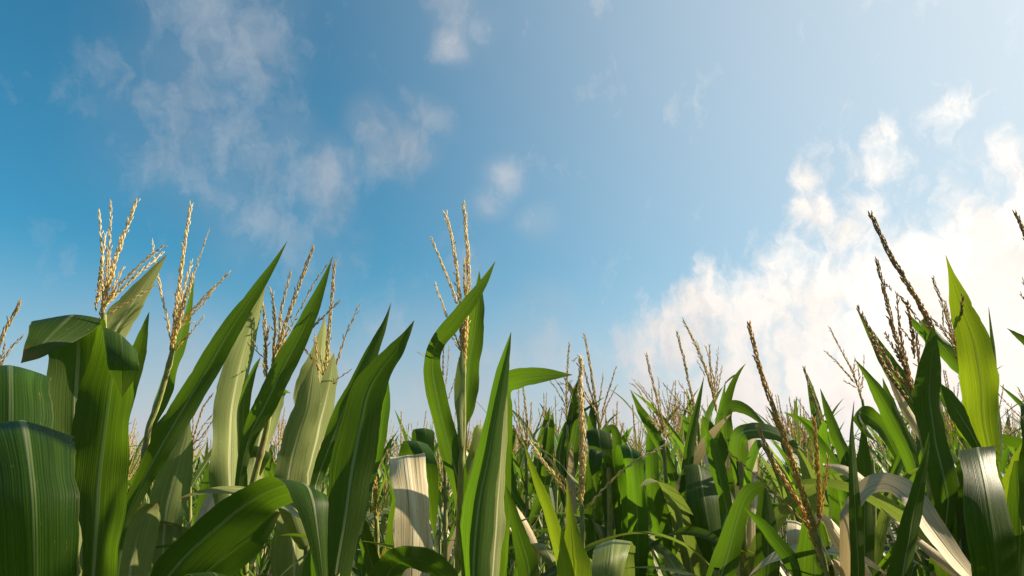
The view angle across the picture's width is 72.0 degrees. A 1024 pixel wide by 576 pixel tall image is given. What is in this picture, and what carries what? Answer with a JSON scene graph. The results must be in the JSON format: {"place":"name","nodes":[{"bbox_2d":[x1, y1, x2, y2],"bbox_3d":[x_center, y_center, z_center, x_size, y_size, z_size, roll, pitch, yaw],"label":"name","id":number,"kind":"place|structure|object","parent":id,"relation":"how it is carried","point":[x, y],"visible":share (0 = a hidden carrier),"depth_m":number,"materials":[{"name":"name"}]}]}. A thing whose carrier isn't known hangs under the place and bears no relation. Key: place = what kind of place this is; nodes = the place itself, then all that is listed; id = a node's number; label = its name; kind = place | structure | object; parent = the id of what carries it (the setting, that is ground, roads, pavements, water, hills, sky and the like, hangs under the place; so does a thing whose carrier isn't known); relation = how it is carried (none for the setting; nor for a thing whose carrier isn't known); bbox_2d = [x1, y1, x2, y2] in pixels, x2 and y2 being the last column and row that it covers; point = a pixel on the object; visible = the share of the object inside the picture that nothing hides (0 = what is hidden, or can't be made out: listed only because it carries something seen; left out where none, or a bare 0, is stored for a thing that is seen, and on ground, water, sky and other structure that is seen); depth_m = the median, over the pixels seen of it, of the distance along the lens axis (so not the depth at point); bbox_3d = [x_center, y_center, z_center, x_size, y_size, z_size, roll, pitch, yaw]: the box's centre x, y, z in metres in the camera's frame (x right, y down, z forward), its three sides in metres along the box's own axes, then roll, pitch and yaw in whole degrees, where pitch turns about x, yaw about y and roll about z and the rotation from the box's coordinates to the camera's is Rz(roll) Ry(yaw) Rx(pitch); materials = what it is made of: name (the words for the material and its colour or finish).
{"place":"outdoors","nodes":[
{"label":"outdoors","id":0,"kind":"place"},
{"bbox_2d":[0,0,1023,485],"label":"sky","id":1,"kind":"structure","parent":0,"point":[626,170],"materials":[{"name":"blue"}]},
{"bbox_2d":[269,525,888,575],"bbox_3d":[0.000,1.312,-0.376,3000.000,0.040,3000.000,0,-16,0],"label":"ground","id":2,"kind":"structure","parent":0,"point":[783,569],"depth_m":12.75,"materials":[{"name":"soil"}]},
{"bbox_2d":[0,365,79,575],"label":"maize plant","id":3,"kind":"object","parent":2,"relation":"on","point":[39,510],"visible":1,"depth_m":0.58,"materials":[{"name":"green plant"}]},
{"bbox_2d":[0,299,141,446],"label":"maize plant","id":4,"kind":"object","parent":2,"relation":"on","point":[13,315],"visible":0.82,"depth_m":1.49,"materials":[{"name":"beige plant"}]},
{"bbox_2d":[127,434,141,494],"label":"maize plant","id":5,"kind":"object","parent":2,"relation":"on","point":[131,474],"visible":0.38,"depth_m":2.92,"materials":[{"name":"green plant"}]},
{"bbox_2d":[129,423,140,483],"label":"maize plant","id":6,"kind":"object","parent":2,"relation":"on","point":[133,434],"visible":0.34,"depth_m":5.23,"materials":[{"name":"beige plant"}]},
{"bbox_2d":[128,418,143,477],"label":"maize plant","id":7,"kind":"object","parent":2,"relation":"on","point":[136,452],"visible":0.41,"depth_m":3.72,"materials":[{"name":"beige plant"}]},
{"bbox_2d":[143,484,152,504],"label":"maize plant","id":8,"kind":"object","parent":2,"relation":"on","point":[147,498],"visible":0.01,"depth_m":2.33,"materials":[{"name":"green plant"}]},
{"bbox_2d":[21,198,286,575],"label":"maize plant","id":9,"kind":"object","parent":2,"relation":"on","point":[95,368],"visible":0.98,"depth_m":1.10,"materials":[{"name":"green leaf"},{"name":"pale leaf"},{"name":"straw"}]},
{"bbox_2d":[132,393,213,528],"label":"maize plant","id":10,"kind":"object","parent":2,"relation":"on","point":[187,512],"visible":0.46,"depth_m":2.40,"materials":[{"name":"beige plant"}]},
{"bbox_2d":[150,423,214,568],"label":"maize plant","id":11,"kind":"object","parent":2,"relation":"on","point":[172,484],"visible":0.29,"depth_m":1.60,"materials":[{"name":"green plant"}]},
{"bbox_2d":[139,202,230,506],"bbox_3d":[-0.854,0.803,1.426,0.814,1.944,0.247,-7,-17,24],"label":"maize plant","id":12,"kind":"object","parent":2,"relation":"on","point":[179,337],"visible":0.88,"depth_m":1.50,"materials":[{"name":"green leaf"},{"name":"pale leaf"},{"name":"straw"}]},
{"bbox_2d":[192,436,210,513],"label":"maize plant","id":13,"kind":"object","parent":2,"relation":"on","point":[206,451],"visible":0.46,"depth_m":6.63,"materials":[{"name":"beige plant"}]},
{"bbox_2d":[147,477,327,575],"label":"maize plant","id":14,"kind":"object","parent":2,"relation":"on","point":[228,535],"visible":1,"depth_m":0.95,"materials":[{"name":"green plant"}]},
{"bbox_2d":[196,407,284,575],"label":"maize plant","id":15,"kind":"object","parent":2,"relation":"on","point":[259,558],"visible":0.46,"depth_m":3.83,"materials":[{"name":"green plant"}]},
{"bbox_2d":[160,245,333,575],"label":"maize plant","id":16,"kind":"object","parent":2,"relation":"on","point":[243,433],"visible":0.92,"depth_m":1.63,"materials":[{"name":"green plant"}]},
{"bbox_2d":[248,512,272,575],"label":"maize plant","id":17,"kind":"object","parent":2,"relation":"on","point":[252,561],"depth_m":3.46,"materials":[{"name":"green plant"}]},
{"bbox_2d":[250,433,281,575],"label":"maize plant","id":18,"kind":"object","parent":2,"relation":"on","point":[264,476],"visible":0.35,"depth_m":4.56,"materials":[{"name":"green plant"}]},
{"bbox_2d":[258,444,273,575],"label":"maize plant","id":19,"kind":"object","parent":2,"relation":"on","point":[266,562],"visible":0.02,"depth_m":3.53,"materials":[{"name":"green plant"}]},
{"bbox_2d":[155,259,389,575],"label":"maize plant","id":20,"kind":"object","parent":2,"relation":"on","point":[312,410],"visible":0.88,"depth_m":1.57,"materials":[{"name":"green plant"}]},
{"bbox_2d":[249,419,329,575],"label":"maize plant","id":21,"kind":"object","parent":2,"relation":"on","point":[271,464],"visible":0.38,"depth_m":2.90,"materials":[{"name":"green plant"}]},
{"bbox_2d":[262,431,397,575],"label":"maize plant","id":22,"kind":"object","parent":2,"relation":"on","point":[385,450],"depth_m":2.23,"materials":[{"name":"green plant"}]},
{"bbox_2d":[180,474,515,575],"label":"maize plant","id":23,"kind":"object","parent":2,"relation":"on","point":[370,554],"visible":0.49,"depth_m":1.40,"materials":[{"name":"green plant"}]},
{"bbox_2d":[309,304,413,575],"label":"maize plant","id":24,"kind":"object","parent":2,"relation":"on","point":[351,451],"visible":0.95,"depth_m":1.15,"materials":[{"name":"green plant"}]},
{"bbox_2d":[355,450,399,575],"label":"maize plant","id":25,"kind":"object","parent":2,"relation":"on","point":[360,565],"visible":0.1,"depth_m":3.31,"materials":[{"name":"green plant"}]},
{"bbox_2d":[366,462,389,575],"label":"maize plant","id":26,"kind":"object","parent":2,"relation":"on","point":[373,495],"visible":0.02,"depth_m":4.60,"materials":[{"name":"green plant"}]},
{"bbox_2d":[370,420,399,542],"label":"maize plant","id":27,"kind":"object","parent":2,"relation":"on","point":[382,517],"visible":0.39,"depth_m":4.77,"materials":[{"name":"green plant"}]},
{"bbox_2d":[324,411,454,555],"bbox_3d":[-0.387,1.250,2.423,0.767,1.632,0.219,12,-20,-36],"label":"maize plant","id":28,"kind":"object","parent":2,"relation":"on","point":[390,484],"visible":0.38,"depth_m":2.51,"materials":[{"name":"green plant"}]},
{"bbox_2d":[372,410,454,546],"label":"maize plant","id":29,"kind":"object","parent":2,"relation":"on","point":[386,515],"visible":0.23,"depth_m":3.84,"materials":[{"name":"green plant"}]},
{"bbox_2d":[281,201,556,575],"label":"maize plant","id":30,"kind":"object","parent":2,"relation":"on","point":[469,310],"visible":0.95,"depth_m":1.45,"materials":[{"name":"green leaf"},{"name":"pale leaf"},{"name":"straw"}]},
{"bbox_2d":[383,412,455,554],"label":"maize plant","id":31,"kind":"object","parent":2,"relation":"on","point":[436,546],"visible":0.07,"depth_m":4.03,"materials":[{"name":"green plant"}]},
{"bbox_2d":[281,428,585,575],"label":"maize plant","id":32,"kind":"object","parent":2,"relation":"on","point":[413,469],"visible":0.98,"depth_m":1.27,"materials":[{"name":"green plant"}]},
{"bbox_2d":[430,424,456,561],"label":"maize plant","id":33,"kind":"object","parent":2,"relation":"on","point":[451,521],"visible":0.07,"depth_m":5.25,"materials":[{"name":"green plant"}]},
{"bbox_2d":[379,448,510,566],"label":"maize plant","id":34,"kind":"object","parent":2,"relation":"on","point":[440,506],"visible":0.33,"depth_m":2.82,"materials":[{"name":"green plant"}]},
{"bbox_2d":[436,457,454,553],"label":"maize plant","id":35,"kind":"object","parent":2,"relation":"on","point":[449,516],"depth_m":5.32,"materials":[{"name":"green plant"}]},
{"bbox_2d":[371,344,520,560],"bbox_3d":[-0.272,1.115,2.457,0.850,1.912,0.302,2,-16,-5],"label":"maize plant","id":36,"kind":"object","parent":2,"relation":"on","point":[446,550],"visible":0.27,"depth_m":2.60,"materials":[{"name":"green plant"}]},
{"bbox_2d":[438,452,455,563],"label":"maize plant","id":37,"kind":"object","parent":2,"relation":"on","point":[442,500],"visible":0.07,"depth_m":4.13,"materials":[{"name":"green plant"}]},
{"bbox_2d":[460,333,571,575],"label":"maize plant","id":38,"kind":"object","parent":2,"relation":"on","point":[484,528],"visible":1,"depth_m":1.26,"materials":[{"name":"green plant"}]},
{"bbox_2d":[507,420,530,575],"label":"maize plant","id":39,"kind":"object","parent":2,"relation":"on","point":[514,571],"visible":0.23,"depth_m":3.34,"materials":[{"name":"green plant"}]},
{"bbox_2d":[516,428,525,491],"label":"maize plant","id":40,"kind":"object","parent":2,"relation":"on","point":[519,455],"visible":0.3,"depth_m":6.79,"materials":[{"name":"green plant"}]},
{"bbox_2d":[515,422,545,532],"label":"maize plant","id":41,"kind":"object","parent":2,"relation":"on","point":[521,489],"visible":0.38,"depth_m":5.10,"materials":[{"name":"green plant"}]},
{"bbox_2d":[523,478,551,536],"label":"maize plant","id":42,"kind":"object","parent":2,"relation":"on","point":[538,524],"visible":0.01,"depth_m":5.34,"materials":[{"name":"green plant"}]},
{"bbox_2d":[432,387,647,575],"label":"maize plant","id":43,"kind":"object","parent":2,"relation":"on","point":[545,440],"visible":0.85,"depth_m":2.50,"materials":[{"name":"green plant"}]},
{"bbox_2d":[518,423,563,547],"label":"maize plant","id":44,"kind":"object","parent":2,"relation":"on","point":[554,498],"visible":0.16,"depth_m":3.70,"materials":[{"name":"green plant"}]},
{"bbox_2d":[519,402,564,527],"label":"maize plant","id":45,"kind":"object","parent":2,"relation":"on","point":[530,503],"visible":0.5,"depth_m":5.37,"materials":[{"name":"green plant"}]},
{"bbox_2d":[512,393,587,574],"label":"maize plant","id":46,"kind":"object","parent":2,"relation":"on","point":[542,559],"visible":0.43,"depth_m":3.60,"materials":[{"name":"green plant"}]},
{"bbox_2d":[528,397,577,548],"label":"maize plant","id":47,"kind":"object","parent":2,"relation":"on","point":[558,503],"visible":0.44,"depth_m":3.92,"materials":[{"name":"green plant"}]},
{"bbox_2d":[541,415,579,570],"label":"maize plant","id":48,"kind":"object","parent":2,"relation":"on","point":[578,522],"visible":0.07,"depth_m":4.15,"materials":[{"name":"green plant"}]},
{"bbox_2d":[536,343,603,543],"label":"maize plant","id":49,"kind":"object","parent":2,"relation":"on","point":[566,445],"visible":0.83,"depth_m":2.40,"materials":[{"name":"green plant"}]},
{"bbox_2d":[130,425,1021,575],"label":"maize crop","id":50,"kind":"object","parent":2,"relation":"on","point":[770,485],"depth_m":8.34,"materials":[{"name":"green plant"}]},
{"bbox_2d":[466,451,708,575],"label":"maize plant","id":51,"kind":"object","parent":2,"relation":"on","point":[547,553],"visible":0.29,"depth_m":1.61,"materials":[{"name":"green plant"}]},
{"bbox_2d":[506,355,673,575],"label":"maize plant","id":52,"kind":"object","parent":2,"relation":"on","point":[614,557],"visible":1,"depth_m":1.20,"materials":[{"name":"green leaf"},{"name":"pale leaf"},{"name":"straw"}]},
{"bbox_2d":[534,333,661,575],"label":"maize plant","id":53,"kind":"object","parent":2,"relation":"on","point":[592,418],"visible":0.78,"depth_m":2.40,"materials":[{"name":"green plant"}]},
{"bbox_2d":[560,401,645,491],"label":"maize plant","id":54,"kind":"object","parent":2,"relation":"on","point":[616,424],"visible":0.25,"depth_m":2.90,"materials":[{"name":"green plant"}]},
{"bbox_2d":[544,424,718,575],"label":"maize plant","id":55,"kind":"object","parent":2,"relation":"on","point":[618,506],"visible":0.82,"depth_m":1.89,"materials":[{"name":"green plant"}]},
{"bbox_2d":[596,404,679,574],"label":"maize plant","id":56,"kind":"object","parent":2,"relation":"on","point":[650,526],"visible":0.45,"depth_m":3.00,"materials":[{"name":"green plant"}]},
{"bbox_2d":[627,419,669,573],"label":"maize plant","id":57,"kind":"object","parent":2,"relation":"on","point":[650,563],"visible":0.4,"depth_m":3.09,"materials":[{"name":"green plant"}]},
{"bbox_2d":[606,387,703,512],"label":"maize plant","id":58,"kind":"object","parent":2,"relation":"on","point":[673,452],"visible":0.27,"depth_m":3.40,"materials":[{"name":"green plant"}]},
{"bbox_2d":[643,409,683,575],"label":"maize plant","id":59,"kind":"object","parent":2,"relation":"on","point":[671,446],"visible":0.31,"depth_m":3.74,"materials":[{"name":"green plant"}]},
{"bbox_2d":[630,380,697,496],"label":"maize plant","id":60,"kind":"object","parent":2,"relation":"on","point":[671,408],"visible":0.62,"depth_m":4.03,"materials":[{"name":"green plant"}]},
{"bbox_2d":[647,393,684,471],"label":"maize plant","id":61,"kind":"object","parent":2,"relation":"on","point":[678,429],"visible":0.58,"depth_m":3.60,"materials":[{"name":"green plant"}]},
{"bbox_2d":[663,421,682,474],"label":"maize plant","id":62,"kind":"object","parent":2,"relation":"on","point":[678,456],"visible":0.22,"depth_m":4.05,"materials":[{"name":"green plant"}]},
{"bbox_2d":[632,331,734,575],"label":"maize plant","id":63,"kind":"object","parent":2,"relation":"on","point":[709,411],"visible":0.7,"depth_m":2.47,"materials":[{"name":"green plant"}]},
{"bbox_2d":[666,389,702,461],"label":"maize plant","id":64,"kind":"object","parent":2,"relation":"on","point":[689,417],"visible":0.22,"depth_m":4.41,"materials":[{"name":"green plant"}]},
{"bbox_2d":[639,428,731,575],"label":"maize plant","id":65,"kind":"object","parent":2,"relation":"on","point":[708,493],"visible":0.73,"depth_m":1.82,"materials":[{"name":"green plant"}]},
{"bbox_2d":[629,352,753,575],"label":"maize plant","id":66,"kind":"object","parent":2,"relation":"on","point":[660,513],"visible":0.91,"depth_m":2.10,"materials":[{"name":"green plant"}]},
{"bbox_2d":[682,317,763,575],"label":"maize plant","id":67,"kind":"object","parent":2,"relation":"on","point":[728,405],"visible":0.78,"depth_m":2.35,"materials":[{"name":"green plant"}]},
{"bbox_2d":[624,403,871,575],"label":"maize plant","id":68,"kind":"object","parent":2,"relation":"on","point":[858,567],"visible":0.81,"depth_m":1.15,"materials":[{"name":"green plant"}]},
{"bbox_2d":[649,471,885,575],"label":"maize plant","id":69,"kind":"object","parent":2,"relation":"on","point":[773,548],"visible":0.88,"depth_m":1.50,"materials":[{"name":"green plant"}]},
{"bbox_2d":[695,422,848,575],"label":"maize plant","id":70,"kind":"object","parent":2,"relation":"on","point":[745,445],"visible":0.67,"depth_m":1.95,"materials":[{"name":"green plant"}]},
{"bbox_2d":[740,396,813,574],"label":"maize plant","id":71,"kind":"object","parent":2,"relation":"on","point":[773,476],"visible":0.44,"depth_m":2.94,"materials":[{"name":"green plant"}]},
{"bbox_2d":[758,395,798,575],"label":"maize plant","id":72,"kind":"object","parent":2,"relation":"on","point":[769,491],"visible":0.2,"depth_m":3.96,"materials":[{"name":"green plant"}]},
{"bbox_2d":[727,321,834,575],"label":"maize plant","id":73,"kind":"object","parent":2,"relation":"on","point":[808,535],"visible":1,"depth_m":1.24,"materials":[{"name":"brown plant"}]},
{"bbox_2d":[766,394,802,523],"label":"maize plant","id":74,"kind":"object","parent":2,"relation":"on","point":[786,468],"visible":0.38,"depth_m":3.40,"materials":[{"name":"green plant"}]},
{"bbox_2d":[758,399,824,519],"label":"maize plant","id":75,"kind":"object","parent":2,"relation":"on","point":[784,473],"visible":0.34,"depth_m":3.09,"materials":[{"name":"green plant"}]},
{"bbox_2d":[783,397,811,469],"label":"maize plant","id":76,"kind":"object","parent":2,"relation":"on","point":[797,423],"visible":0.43,"depth_m":3.49,"materials":[{"name":"green plant"}]},
{"bbox_2d":[741,406,855,575],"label":"maize plant","id":77,"kind":"object","parent":2,"relation":"on","point":[796,518],"visible":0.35,"depth_m":2.71,"materials":[{"name":"green plant"}]},
{"bbox_2d":[758,406,844,508],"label":"maize plant","id":78,"kind":"object","parent":2,"relation":"on","point":[795,453],"visible":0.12,"depth_m":3.80,"materials":[{"name":"green plant"}]},
{"bbox_2d":[796,366,844,541],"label":"maize plant","id":79,"kind":"object","parent":2,"relation":"on","point":[807,471],"visible":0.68,"depth_m":2.07,"materials":[{"name":"green plant"}]},
{"bbox_2d":[757,413,888,566],"bbox_3d":[1.121,1.228,2.402,0.738,1.664,0.289,-3,-16,10],"label":"maize plant","id":80,"kind":"object","parent":2,"relation":"on","point":[798,464],"visible":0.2,"depth_m":2.64,"materials":[{"name":"green plant"}]},
{"bbox_2d":[780,325,919,575],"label":"maize plant","id":81,"kind":"object","parent":2,"relation":"on","point":[808,422],"visible":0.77,"depth_m":2.31,"materials":[{"name":"green plant"}]},
{"bbox_2d":[796,360,918,575],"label":"maize plant","id":82,"kind":"object","parent":2,"relation":"on","point":[887,424],"visible":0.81,"depth_m":1.79,"materials":[{"name":"green plant"}]},
{"bbox_2d":[855,433,904,550],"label":"maize plant","id":83,"kind":"object","parent":2,"relation":"on","point":[880,461],"visible":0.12,"depth_m":6.08,"materials":[{"name":"green plant"}]},
{"bbox_2d":[871,428,890,470],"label":"maize plant","id":84,"kind":"object","parent":2,"relation":"on","point":[879,444],"visible":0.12,"depth_m":6.43,"materials":[{"name":"green plant"}]},
{"bbox_2d":[875,441,898,545],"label":"maize plant","id":85,"kind":"object","parent":2,"relation":"on","point":[890,540],"visible":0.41,"depth_m":5.45,"materials":[{"name":"green plant"}]},
{"bbox_2d":[870,437,903,542],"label":"maize plant","id":86,"kind":"object","parent":2,"relation":"on","point":[889,527],"visible":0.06,"depth_m":5.91,"materials":[{"name":"green plant"}]},
{"bbox_2d":[867,408,927,575],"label":"maize plant","id":87,"kind":"object","parent":2,"relation":"on","point":[915,567],"visible":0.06,"depth_m":4.77,"materials":[{"name":"green plant"}]},
{"bbox_2d":[823,463,971,575],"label":"maize plant","id":88,"kind":"object","parent":2,"relation":"on","point":[950,558],"visible":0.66,"depth_m":1.17,"materials":[{"name":"beige plant"}]},
{"bbox_2d":[774,255,1021,544],"bbox_3d":[0.940,0.855,1.357,0.779,1.806,0.412,-4,-16,12],"label":"maize plant","id":89,"kind":"object","parent":2,"relation":"on","point":[968,356],"visible":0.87,"depth_m":1.42,"materials":[{"name":"green plant"}]},
{"bbox_2d":[874,413,925,575],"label":"maize plant","id":90,"kind":"object","parent":2,"relation":"on","point":[914,561],"visible":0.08,"depth_m":5.00,"materials":[{"name":"green plant"}]},
{"bbox_2d":[886,433,928,575],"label":"maize plant","id":91,"kind":"object","parent":2,"relation":"on","point":[901,562],"visible":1,"depth_m":1.08,"materials":[{"name":"green plant"}]},
{"bbox_2d":[890,403,959,561],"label":"maize plant","id":92,"kind":"object","parent":2,"relation":"on","point":[952,446],"visible":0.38,"depth_m":3.53,"materials":[{"name":"green plant"}]},
{"bbox_2d":[885,374,969,568],"bbox_3d":[1.863,1.241,2.751,0.318,1.830,0.812,6,-17,-19],"label":"maize plant","id":93,"kind":"object","parent":2,"relation":"on","point":[965,443],"visible":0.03,"depth_m":2.99,"materials":[{"name":"green plant"}]},
{"bbox_2d":[856,210,1018,575],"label":"maize plant","id":94,"kind":"object","parent":2,"relation":"on","point":[966,497],"visible":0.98,"depth_m":1.22,"materials":[{"name":"green plant"}]},
{"bbox_2d":[874,366,1020,503],"bbox_3d":[1.925,1.283,2.998,0.965,1.886,0.190,-3,-16,11],"label":"maize plant","id":95,"kind":"object","parent":2,"relation":"on","point":[957,450],"visible":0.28,"depth_m":3.19,"materials":[{"name":"green plant"}]},
{"bbox_2d":[886,404,1018,573],"bbox_3d":[1.831,1.258,2.702,0.234,1.771,0.832,6,-17,-19],"label":"maize plant","id":96,"kind":"object","parent":2,"relation":"on","point":[1005,456],"visible":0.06,"depth_m":2.66,"materials":[{"name":"green plant"}]},
{"bbox_2d":[941,371,963,452],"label":"maize plant","id":97,"kind":"object","parent":2,"relation":"on","point":[956,443],"visible":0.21,"depth_m":3.34,"materials":[{"name":"green plant"}]},
{"bbox_2d":[951,209,1023,575],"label":"maize plant","id":98,"kind":"object","parent":2,"relation":"on","point":[1015,500],"visible":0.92,"depth_m":1.50,"materials":[{"name":"green plant"}]},
{"bbox_2d":[1002,414,1010,468],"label":"maize plant","id":99,"kind":"object","parent":2,"relation":"on","point":[1003,446],"visible":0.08,"depth_m":4.99,"materials":[{"name":"green plant"}]},
{"bbox_2d":[1000,408,1016,476],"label":"maize plant","id":100,"kind":"object","parent":2,"relation":"on","point":[1003,473],"visible":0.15,"depth_m":2.30,"materials":[{"name":"green plant"}]},
{"bbox_2d":[1001,404,1021,471],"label":"maize plant","id":101,"kind":"object","parent":2,"relation":"on","point":[1011,456],"visible":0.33,"depth_m":4.58,"materials":[{"name":"green plant"}]},
{"bbox_2d":[999,386,1023,426],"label":"maize plant","id":102,"kind":"object","parent":2,"relation":"on","point":[1014,419],"visible":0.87,"depth_m":2.17,"materials":[{"name":"beige plant"}]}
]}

